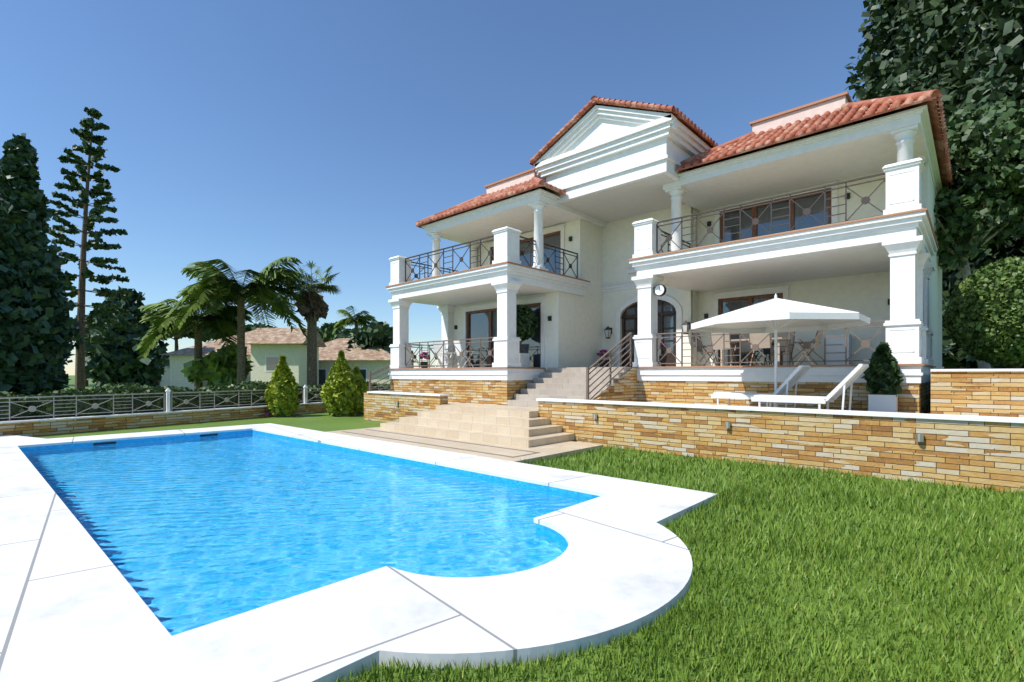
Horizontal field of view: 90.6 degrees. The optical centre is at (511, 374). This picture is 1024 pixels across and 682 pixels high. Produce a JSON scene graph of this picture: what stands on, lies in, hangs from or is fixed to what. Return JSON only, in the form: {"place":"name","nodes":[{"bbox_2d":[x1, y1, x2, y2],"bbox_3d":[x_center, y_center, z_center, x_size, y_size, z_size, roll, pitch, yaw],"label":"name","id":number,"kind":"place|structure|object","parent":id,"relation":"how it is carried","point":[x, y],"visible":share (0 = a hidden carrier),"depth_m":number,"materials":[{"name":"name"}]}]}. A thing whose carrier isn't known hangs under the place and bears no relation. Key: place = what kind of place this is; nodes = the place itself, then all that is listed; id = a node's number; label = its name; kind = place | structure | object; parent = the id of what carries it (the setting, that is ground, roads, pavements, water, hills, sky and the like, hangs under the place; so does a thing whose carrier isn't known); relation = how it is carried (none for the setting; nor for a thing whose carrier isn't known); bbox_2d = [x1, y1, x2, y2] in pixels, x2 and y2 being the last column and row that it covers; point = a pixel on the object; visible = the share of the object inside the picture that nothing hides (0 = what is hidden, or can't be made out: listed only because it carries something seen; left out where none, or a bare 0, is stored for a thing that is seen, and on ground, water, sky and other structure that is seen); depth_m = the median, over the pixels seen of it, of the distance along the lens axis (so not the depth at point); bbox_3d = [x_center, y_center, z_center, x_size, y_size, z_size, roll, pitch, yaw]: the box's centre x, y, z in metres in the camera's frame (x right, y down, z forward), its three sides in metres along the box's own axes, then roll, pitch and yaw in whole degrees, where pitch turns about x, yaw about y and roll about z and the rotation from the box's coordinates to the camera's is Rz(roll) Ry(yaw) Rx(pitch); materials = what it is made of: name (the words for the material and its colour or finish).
{"place":"outdoors","nodes":[
{"label":"outdoors","id":0,"kind":"place"},
{"bbox_2d":[0,0,879,374],"label":"sky","id":1,"kind":"structure","parent":0,"point":[244,134],"materials":[{"name":"blue"}]},
{"bbox_2d":[328,427,602,463],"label":"paving","id":2,"kind":"structure","parent":0,"point":[561,448],"depth_m":11.27,"materials":[{"name":"beige stone"}]},
{"bbox_2d":[341,429,540,457],"bbox_3d":[-2.087,1.654,12.216,6.500,0.108,0.830,0,0,42],"label":"paving border","id":3,"kind":"object","parent":2,"relation":"on","point":[450,447],"visible":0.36,"depth_m":11.51,"materials":[{"name":"brown stone"}]},
{"bbox_2d":[380,405,574,447],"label":"steps","id":4,"kind":"structure","parent":2,"relation":"on","point":[521,427],"depth_m":12.95,"materials":[{"name":"beige stone"}]},
{"bbox_2d":[443,402,537,409],"bbox_3d":[5.058,1.330,11.651,25.000,0.756,3.750,0,0,42],"label":"landing","id":5,"kind":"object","parent":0,"point":[496,406],"depth_m":14.87,"materials":[{"name":"stone"}]},
{"bbox_2d":[507,367,630,406],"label":"steps","id":6,"kind":"structure","parent":5,"relation":"on","point":[564,383],"depth_m":15.06,"materials":[{"name":"stone"}]},
{"bbox_2d":[386,105,941,382],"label":"house","id":7,"kind":"structure","parent":5,"relation":"on","point":[596,149],"depth_m":14.77,"materials":[{"name":"white paint"}]},
{"bbox_2d":[654,284,665,295],"bbox_3d":[4.244,-2.412,14.604,0.390,0.340,0.116,0,0,42],"label":"clock","id":8,"kind":"object","parent":7,"relation":"attached to","point":[663,293],"visible":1,"depth_m":14.52,"materials":[{"name":"white metal"}]},
{"bbox_2d":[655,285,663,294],"bbox_3d":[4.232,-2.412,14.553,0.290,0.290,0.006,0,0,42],"label":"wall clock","id":9,"kind":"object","parent":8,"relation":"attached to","point":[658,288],"visible":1,"depth_m":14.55,"materials":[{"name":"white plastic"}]},
{"bbox_2d":[454,193,889,328],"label":"wall lamps","id":10,"kind":"object","parent":7,"relation":"attached to","point":[708,225],"depth_m":17.38,"materials":[{"name":"black metal"}]},
{"bbox_2d":[416,96,951,228],"bbox_3d":[5.723,-7.206,19.038,16.117,2.513,10.958,0,0,42],"label":"roof base","id":11,"kind":"object","parent":7,"relation":"on","point":[935,122],"visible":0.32,"depth_m":14.11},
{"bbox_2d":[416,89,953,226],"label":"roof barrel tiles","id":12,"kind":"object","parent":7,"relation":"on","point":[750,140],"visible":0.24,"depth_m":14.28,"materials":[{"name":"orange tile"}]},
{"bbox_2d":[486,171,545,204],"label":"parapet wall","id":13,"kind":"structure","parent":12,"relation":"attached to","point":[511,182],"depth_m":19.56,"materials":[{"name":"beige paint"}]},
{"bbox_2d":[484,168,535,187],"bbox_3d":[2.234,-7.607,22.261,2.660,0.070,7.040,0,0,42],"label":"house roof cap","id":14,"kind":"object","parent":13,"relation":"on","point":[511,177],"visible":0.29,"depth_m":19.62,"materials":[{"name":"orange tile"}]},
{"bbox_2d":[752,96,852,151],"bbox_3d":[9.902,-7.232,16.456,2.390,0.680,5.120,0,0,42],"label":"roof parapet","id":15,"kind":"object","parent":12,"relation":"on","point":[831,106],"visible":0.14,"depth_m":14.55,"materials":[{"name":"beige paint"}]},
{"bbox_2d":[750,91,851,126],"bbox_3d":[9.902,-7.607,16.456,2.510,0.070,5.240,0,0,42],"label":"parapet coping","id":16,"kind":"object","parent":15,"relation":"on","point":[847,95],"visible":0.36,"depth_m":14.37,"materials":[{"name":"orange tile"}]},
{"bbox_2d":[711,365,810,407],"bbox_3d":[5.545,0.383,11.374,1.889,1.131,0.770,0,0,42],"label":"sun lounger","id":17,"kind":"object","parent":5,"relation":"on","point":[791,380],"visible":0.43,"depth_m":11.17,"materials":[{"name":"white plastic"}]},
{"bbox_2d":[692,294,859,406],"bbox_3d":[5.681,-0.392,10.910,3.190,2.680,3.190,0,0,42],"label":"parasol pole","id":18,"kind":"object","parent":5,"relation":"on","point":[775,324],"visible":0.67,"depth_m":10.88,"materials":[{"name":"white metal"}]},
{"bbox_2d":[691,299,869,332],"bbox_3d":[5.681,-1.322,10.910,3.178,0.620,3.178,0,0,42],"label":"parasol canopy","id":19,"kind":"object","parent":18,"relation":"attached to","point":[807,315],"visible":1,"depth_m":10.48,"materials":[{"name":"white fabric"}]},
{"bbox_2d":[751,364,868,409],"bbox_3d":[5.791,0.383,9.928,1.889,1.131,0.770,0,0,42],"label":"sun lounger","id":20,"kind":"object","parent":5,"relation":"on","point":[846,383],"visible":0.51,"depth_m":9.70,"materials":[{"name":"white plastic"}]},
{"bbox_2d":[868,394,897,411],"bbox_3d":[7.775,0.685,10.619,0.450,0.525,0.450,0,0,42],"label":"planter","id":21,"kind":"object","parent":5,"relation":"on","point":[881,403],"depth_m":10.46,"materials":[{"name":"white metal"}]},
{"bbox_2d":[861,342,903,396],"bbox_3d":[7.765,-0.089,10.620,0.732,1.181,0.714,0,0,42],"label":"potted shrub","id":22,"kind":"object","parent":21,"relation":"in","point":[882,372],"visible":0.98,"depth_m":10.48,"materials":[{"name":"green plant"}]},
{"bbox_2d":[519,353,529,366],"bbox_3d":[0.270,-0.474,17.971,0.500,0.525,0.500,0,0,42],"label":"porch planter","id":23,"kind":"object","parent":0,"point":[524,359],"visible":0.57,"depth_m":17.79,"materials":[{"name":"white"}]},
{"bbox_2d":[516,304,538,352],"bbox_3d":[0.254,-1.601,17.979,1.351,1.778,1.352,0,0,42],"label":"topiary tree","id":24,"kind":"object","parent":23,"relation":"in","point":[527,323],"visible":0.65,"depth_m":17.56,"materials":[{"name":"green plant"}]},
{"bbox_2d":[31,375,1023,681],"bbox_3d":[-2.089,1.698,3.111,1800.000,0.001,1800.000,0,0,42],"label":"lawn","id":25,"kind":"structure","parent":0,"point":[321,421],"depth_m":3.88,"materials":[{"name":"green plant"}]},
{"bbox_2d":[0,334,19,379],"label":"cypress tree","id":26,"kind":"object","parent":25,"relation":"on","point":[6,376],"visible":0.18,"depth_m":33.88,"materials":[{"name":"green plant"}]},
{"bbox_2d":[0,133,83,395],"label":"cypress tree","id":27,"kind":"object","parent":25,"relation":"on","point":[35,304],"visible":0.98,"depth_m":35.18,"materials":[{"name":"green plant"}]},
{"bbox_2d":[72,314,94,385],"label":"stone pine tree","id":28,"kind":"object","parent":25,"relation":"on","point":[87,332],"visible":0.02,"depth_m":67.82,"materials":[{"name":"green plant"}]},
{"bbox_2d":[47,107,137,388],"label":"norfolk pine tree","id":29,"kind":"object","parent":25,"relation":"on","point":[87,136],"visible":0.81,"depth_m":46.48,"materials":[{"name":"green plant"}]},
{"bbox_2d":[74,309,147,318],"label":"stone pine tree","id":30,"kind":"object","parent":25,"relation":"on","point":[92,312],"visible":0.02,"depth_m":74.74,"materials":[{"name":"green plant"}]},
{"bbox_2d":[75,286,169,387],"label":"cypress tree","id":31,"kind":"object","parent":25,"relation":"on","point":[114,362],"visible":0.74,"depth_m":57.92,"materials":[{"name":"green plant"}]},
{"bbox_2d":[0,403,326,436],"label":"boundary wall","id":32,"kind":"structure","parent":25,"relation":"on","point":[39,428],"depth_m":15.95,"materials":[{"name":"stone"}]},
{"bbox_2d":[0,402,322,423],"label":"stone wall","id":33,"kind":"structure","parent":32,"relation":"on","point":[50,419],"depth_m":15.78,"materials":[{"name":"beige stone"}]},
{"bbox_2d":[0,386,390,420],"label":"boundary fence","id":34,"kind":"object","parent":32,"relation":"on","point":[94,406],"visible":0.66,"depth_m":16.00,"materials":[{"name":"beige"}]},
{"bbox_2d":[166,385,306,411],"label":"fence posts","id":35,"kind":"object","parent":32,"relation":"on","point":[168,390],"visible":0.67,"depth_m":16.97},
{"bbox_2d":[149,308,224,350],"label":"stone pine tree","id":36,"kind":"object","parent":25,"relation":"on","point":[178,335],"visible":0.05,"depth_m":71.05,"materials":[{"name":"green plant"}]},
{"bbox_2d":[136,299,253,391],"bbox_3d":[-18.682,-1.135,29.938,6.304,6.887,5.959,0,0,42],"label":"feather palm","id":37,"kind":"object","parent":25,"relation":"on","point":[222,322],"visible":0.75,"depth_m":28.95,"materials":[{"name":"green plant"}]},
{"bbox_2d":[0,380,390,420],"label":"boundary hedge","id":38,"kind":"object","parent":25,"relation":"on","point":[202,400],"visible":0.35,"depth_m":16.52,"materials":[{"name":"green plant"}]},
{"bbox_2d":[180,344,252,387],"bbox_3d":[-17.317,0.200,29.944,3.241,4.216,3.750,0,0,42],"label":"bush","id":39,"kind":"object","parent":25,"relation":"on","point":[213,368],"visible":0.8,"depth_m":29.05,"materials":[{"name":"green plant"}]},
{"bbox_2d":[172,323,265,342],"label":"stone pine tree","id":40,"kind":"object","parent":25,"relation":"on","point":[251,327],"visible":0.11,"depth_m":80.73,"materials":[{"name":"green plant"}]},
{"bbox_2d":[163,257,310,385],"bbox_3d":[-15.433,-2.163,29.004,7.145,8.941,7.444,0,0,42],"label":"feather palm","id":41,"kind":"object","parent":25,"relation":"on","point":[216,286],"visible":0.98,"depth_m":28.14,"materials":[{"name":"green plant"}]},
{"bbox_2d":[151,344,411,390],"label":"neighbour house","id":42,"kind":"structure","parent":25,"relation":"on","point":[294,354],"depth_m":40.00,"materials":[{"name":"paint"}]},
{"bbox_2d":[193,355,366,387],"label":"neighbour house trim","id":43,"kind":"structure","parent":42,"relation":"attached to","point":[319,368],"depth_m":39.98,"materials":[{"name":"white paint"}]},
{"bbox_2d":[203,357,365,386],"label":"neighbour house windows","id":44,"kind":"structure","parent":42,"relation":"in","point":[272,363],"depth_m":39.97,"materials":[{"name":"glass"}]},
{"bbox_2d":[160,328,416,362],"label":"neighbouring house roof","id":45,"kind":"structure","parent":42,"relation":"attached to","point":[329,350],"depth_m":41.23,"materials":[{"name":"tile"}]},
{"bbox_2d":[264,355,299,416],"bbox_3d":[-9.169,0.477,20.212,1.344,2.534,1.370,0,0,42],"label":"thuja","id":46,"kind":"object","parent":25,"relation":"on","point":[281,392],"visible":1,"depth_m":19.89,"materials":[{"name":"green plant"}]},
{"bbox_2d":[277,261,340,384],"bbox_3d":[-12.399,-2.383,30.780,4.336,9.382,3.896,0,0,42],"label":"fan palm","id":47,"kind":"object","parent":25,"relation":"on","point":[315,302],"visible":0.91,"depth_m":30.73,"materials":[{"name":"green plant"}]},
{"bbox_2d":[20,430,599,544],"bbox_3d":[-4.548,2.258,8.754,13.190,1.200,5.040,0,0,42],"label":"pool tile border","id":48,"kind":"object","parent":25,"relation":"in","point":[550,530],"visible":0.05,"depth_m":10.10,"materials":[{"name":"blue tile"}]},
{"bbox_2d":[93,434,217,444],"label":"pool skimmers","id":49,"kind":"object","parent":48,"relation":"in","point":[115,442],"visible":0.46,"depth_m":12.57,"materials":[{"name":"plastic"}]},
{"bbox_2d":[22,432,590,635],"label":"pool water","id":50,"kind":"structure","parent":48,"relation":"in","point":[187,533],"depth_m":6.09,"materials":[{"name":"blue liquid"}]},
{"bbox_2d":[321,333,350,342],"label":"tree","id":51,"kind":"object","parent":25,"relation":"on","point":[325,338],"visible":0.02,"depth_m":54.60,"materials":[{"name":"green plant"}]},
{"bbox_2d":[320,350,360,416],"bbox_3d":[-6.973,0.390,20.607,1.640,2.742,1.697,0,0,42],"label":"thuja","id":52,"kind":"object","parent":25,"relation":"on","point":[339,391],"visible":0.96,"depth_m":20.19,"materials":[{"name":"green plant"}]},
{"bbox_2d":[317,321,367,338],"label":"stone pine tree","id":53,"kind":"object","parent":25,"relation":"on","point":[341,332],"visible":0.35,"depth_m":89.43,"materials":[{"name":"green plant"}]},
{"bbox_2d":[332,306,375,335],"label":"palm","id":54,"kind":"object","parent":25,"relation":"on","point":[357,320],"visible":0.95,"depth_m":61.41,"materials":[{"name":"green plant"}]},
{"bbox_2d":[0,423,717,681],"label":"pool deck","id":55,"kind":"structure","parent":25,"relation":"on","point":[74,607],"depth_m":3.57,"materials":[{"name":"white stone"}]},
{"bbox_2d":[352,365,368,415],"bbox_3d":[-6.505,0.699,20.972,1.316,2.148,1.277,0,0,42],"label":"thuja","id":56,"kind":"object","parent":25,"relation":"on","point":[361,384],"visible":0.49,"depth_m":20.74,"materials":[{"name":"green plant"}]},
{"bbox_2d":[347,321,412,353],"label":"tree","id":57,"kind":"object","parent":25,"relation":"on","point":[382,338],"visible":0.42,"depth_m":46.17,"materials":[{"name":"green plant"}]},
{"bbox_2d":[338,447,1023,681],"bbox_3d":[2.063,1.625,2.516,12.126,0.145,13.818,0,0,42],"label":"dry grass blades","id":58,"kind":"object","parent":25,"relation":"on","point":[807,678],"visible":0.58,"depth_m":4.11,"materials":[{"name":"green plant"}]},
{"bbox_2d":[364,371,1023,492],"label":"retaining wall","id":59,"kind":"structure","parent":25,"relation":"on","point":[977,453],"depth_m":9.40,"materials":[{"name":"stone"}]},
{"bbox_2d":[395,401,923,441],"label":"wall lights","id":60,"kind":"object","parent":59,"relation":"attached to","point":[919,437],"depth_m":7.88,"materials":[{"name":"silver metal"}]},
{"bbox_2d":[367,369,1023,422],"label":"wall coping","id":61,"kind":"object","parent":59,"relation":"on","point":[919,415],"depth_m":9.32,"materials":[{"name":"white stone"}]},
{"bbox_2d":[845,0,917,101],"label":"cypress tree","id":62,"kind":"object","parent":25,"relation":"on","point":[884,63],"visible":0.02,"depth_m":40.40,"materials":[{"name":"green plant"}]},
{"bbox_2d":[599,360,608,366],"bbox_3d":[3.418,-0.372,18.816,0.400,0.320,0.400,0,0,42],"label":"flower pot","id":63,"kind":"object","parent":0,"point":[604,363],"depth_m":18.68,"materials":[{"name":"black metal"}]},
{"bbox_2d":[596,349,611,357],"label":"flowers","id":64,"kind":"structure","parent":63,"relation":"in","point":[602,352],"depth_m":18.79,"materials":[{"name":"purple plant"}]},
{"bbox_2d":[560,174,685,222],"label":"house soffits","id":65,"kind":"object","parent":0,"point":[645,196],"visible":0.09,"depth_m":17.04,"materials":[{"name":"white paint"}]},
{"bbox_2d":[369,320,885,399],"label":"railings","id":66,"kind":"object","parent":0,"point":[807,345],"depth_m":13.96,"materials":[{"name":"grey metal"}]},
{"bbox_2d":[389,208,923,368],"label":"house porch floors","id":67,"kind":"structure","parent":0,"point":[678,250],"depth_m":13.35,"materials":[{"name":"tile"}]},
{"bbox_2d":[418,352,430,367],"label":"potted flowers","id":68,"kind":"object","parent":67,"relation":"on","point":[424,357],"visible":0.75,"depth_m":19.39,"materials":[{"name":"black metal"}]},
{"bbox_2d":[433,341,451,367],"bbox_3d":[-2.618,-0.735,19.224,0.530,1.061,0.622,0,0,25],"label":"garden chair","id":69,"kind":"object","parent":67,"relation":"on","point":[437,348],"visible":0.53,"depth_m":19.06,"materials":[{"name":"white fabric"}]},
{"bbox_2d":[440,352,454,367],"bbox_3d":[-2.381,-0.502,18.705,0.600,0.580,0.600,0,0,42],"label":"garden table","id":70,"kind":"object","parent":67,"relation":"on","point":[447,355],"visible":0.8,"depth_m":18.68,"materials":[{"name":"white metal"}]},
{"bbox_2d":[453,340,473,367],"bbox_3d":[-1.775,-0.735,18.587,0.622,1.061,0.530,0,0,-30],"label":"garden chair","id":71,"kind":"object","parent":67,"relation":"on","point":[459,348],"visible":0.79,"depth_m":18.46,"materials":[{"name":"white fabric"}]},
{"bbox_2d":[405,173,885,281],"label":"railings","id":72,"kind":"object","parent":67,"relation":"on","point":[807,211],"visible":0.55,"depth_m":13.63,"materials":[{"name":"grey metal"}]},
{"bbox_2d":[659,343,668,366],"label":"potted flowers","id":73,"kind":"object","parent":67,"relation":"on","point":[663,348],"visible":0.47,"depth_m":14.85,"materials":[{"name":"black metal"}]},
{"bbox_2d":[692,333,716,365],"bbox_3d":[5.816,-0.735,15.262,0.622,1.061,0.530,0,0,42],"label":"dining chair","id":74,"kind":"object","parent":67,"relation":"on","point":[699,347],"visible":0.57,"depth_m":15.35,"materials":[{"name":"beige fabric"}]},
{"bbox_2d":[710,333,736,365],"bbox_3d":[5.837,-0.735,13.981,0.530,1.061,0.622,0,0,42],"label":"dining chair","id":75,"kind":"object","parent":67,"relation":"on","point":[718,345],"visible":0.68,"depth_m":13.87,"materials":[{"name":"beige fabric"}]},
{"bbox_2d":[734,334,756,365],"bbox_3d":[7.095,-0.735,15.354,0.530,1.061,0.622,0,0,42],"label":"dining chair","id":76,"kind":"object","parent":67,"relation":"on","point":[745,347],"visible":0.37,"depth_m":15.54,"materials":[{"name":"beige fabric"}]},
{"bbox_2d":[721,337,791,365],"bbox_3d":[6.834,-0.592,14.329,1.700,0.760,0.950,0,0,42],"label":"dining table","id":77,"kind":"object","parent":67,"relation":"on","point":[778,348],"visible":0.44,"depth_m":14.08,"materials":[{"name":"beige wood"}]},
{"bbox_2d":[749,333,773,365],"bbox_3d":[6.574,-0.735,13.305,0.530,1.061,0.622,0,0,42],"label":"dining chair","id":78,"kind":"object","parent":67,"relation":"on","point":[756,338],"visible":0.48,"depth_m":13.15,"materials":[{"name":"beige fabric"}]},
{"bbox_2d":[770,332,794,364],"bbox_3d":[7.832,-0.735,14.678,0.530,1.061,0.622,0,0,42],"label":"dining chair","id":79,"kind":"object","parent":67,"relation":"on","point":[783,335],"visible":0.38,"depth_m":14.82,"materials":[{"name":"beige fabric"}]},
{"bbox_2d":[794,330,822,364],"bbox_3d":[7.853,-0.735,13.396,0.622,1.061,0.530,0,0,42],"label":"dining chair","id":80,"kind":"object","parent":67,"relation":"on","point":[817,342],"visible":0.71,"depth_m":13.31,"materials":[{"name":"beige fabric"}]},
{"bbox_2d":[391,368,930,413],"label":"stone wall cladding","id":81,"kind":"structure","parent":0,"point":[912,397],"depth_m":13.83,"materials":[{"name":"beige stone"}]},
{"bbox_2d":[385,208,938,369],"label":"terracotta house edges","id":82,"kind":"object","parent":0,"point":[895,214],"visible":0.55,"depth_m":13.15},
{"bbox_2d":[431,130,924,276],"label":"round columns","id":83,"kind":"structure","parent":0,"point":[905,140],"depth_m":15.52,"materials":[{"name":"white paint"}]},
{"bbox_2d":[454,161,941,368],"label":"cream house walls","id":84,"kind":"structure","parent":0,"point":[576,326],"depth_m":17.55,"materials":[{"name":"beige paint"}]},
{"bbox_2d":[604,321,689,338],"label":"wall lanterns","id":85,"kind":"object","parent":84,"relation":"attached to","point":[684,323],"depth_m":17.20,"materials":[{"name":"black metal"}]},
{"bbox_2d":[621,300,675,366],"bbox_3d":[4.940,-1.452,18.331,2.200,2.480,0.060,0,0,42],"label":"arched door","id":86,"kind":"structure","parent":84,"relation":"in","point":[671,358],"depth_m":18.08,"materials":[{"name":"brown wood"}]},
{"bbox_2d":[467,188,830,367],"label":"house wood frames","id":87,"kind":"structure","parent":84,"relation":"in","point":[754,234],"depth_m":17.06,"materials":[{"name":"wood"}]},
{"bbox_2d":[470,193,827,367],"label":"windows","id":88,"kind":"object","parent":87,"relation":"in","point":[479,325],"visible":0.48,"depth_m":17.06,"materials":[{"name":"clear glass"}]},
{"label":"upper garden lawn","id":89,"kind":"structure","parent":0,"visible":0},
{"bbox_2d":[886,0,979,289],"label":"cypress tree","id":90,"kind":"object","parent":89,"relation":"on","point":[933,52],"visible":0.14,"depth_m":27.33,"materials":[{"name":"green plant"}]},
{"bbox_2d":[942,319,1010,368],"bbox_3d":[24.940,-1.601,25.003,8.306,3.845,2.580,0,0,15],"label":"hedge","id":91,"kind":"object","parent":89,"relation":"on","point":[950,363],"visible":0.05,"depth_m":24.93,"materials":[{"name":"green plant"}]},
{"bbox_2d":[930,0,1023,368],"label":"cypress tree","id":92,"kind":"object","parent":89,"relation":"on","point":[991,66],"visible":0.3,"depth_m":21.69,"materials":[{"name":"green plant"}]},
{"bbox_2d":[934,99,1023,368],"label":"eucalyptus tree","id":93,"kind":"object","parent":89,"relation":"on","point":[979,204],"visible":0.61,"depth_m":15.44,"materials":[{"name":"green plant"}]},
{"bbox_2d":[943,256,1023,368],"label":"topiary ball","id":94,"kind":"object","parent":89,"relation":"on","point":[983,317],"visible":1,"depth_m":11.47,"materials":[{"name":"green plant"}]}
]}

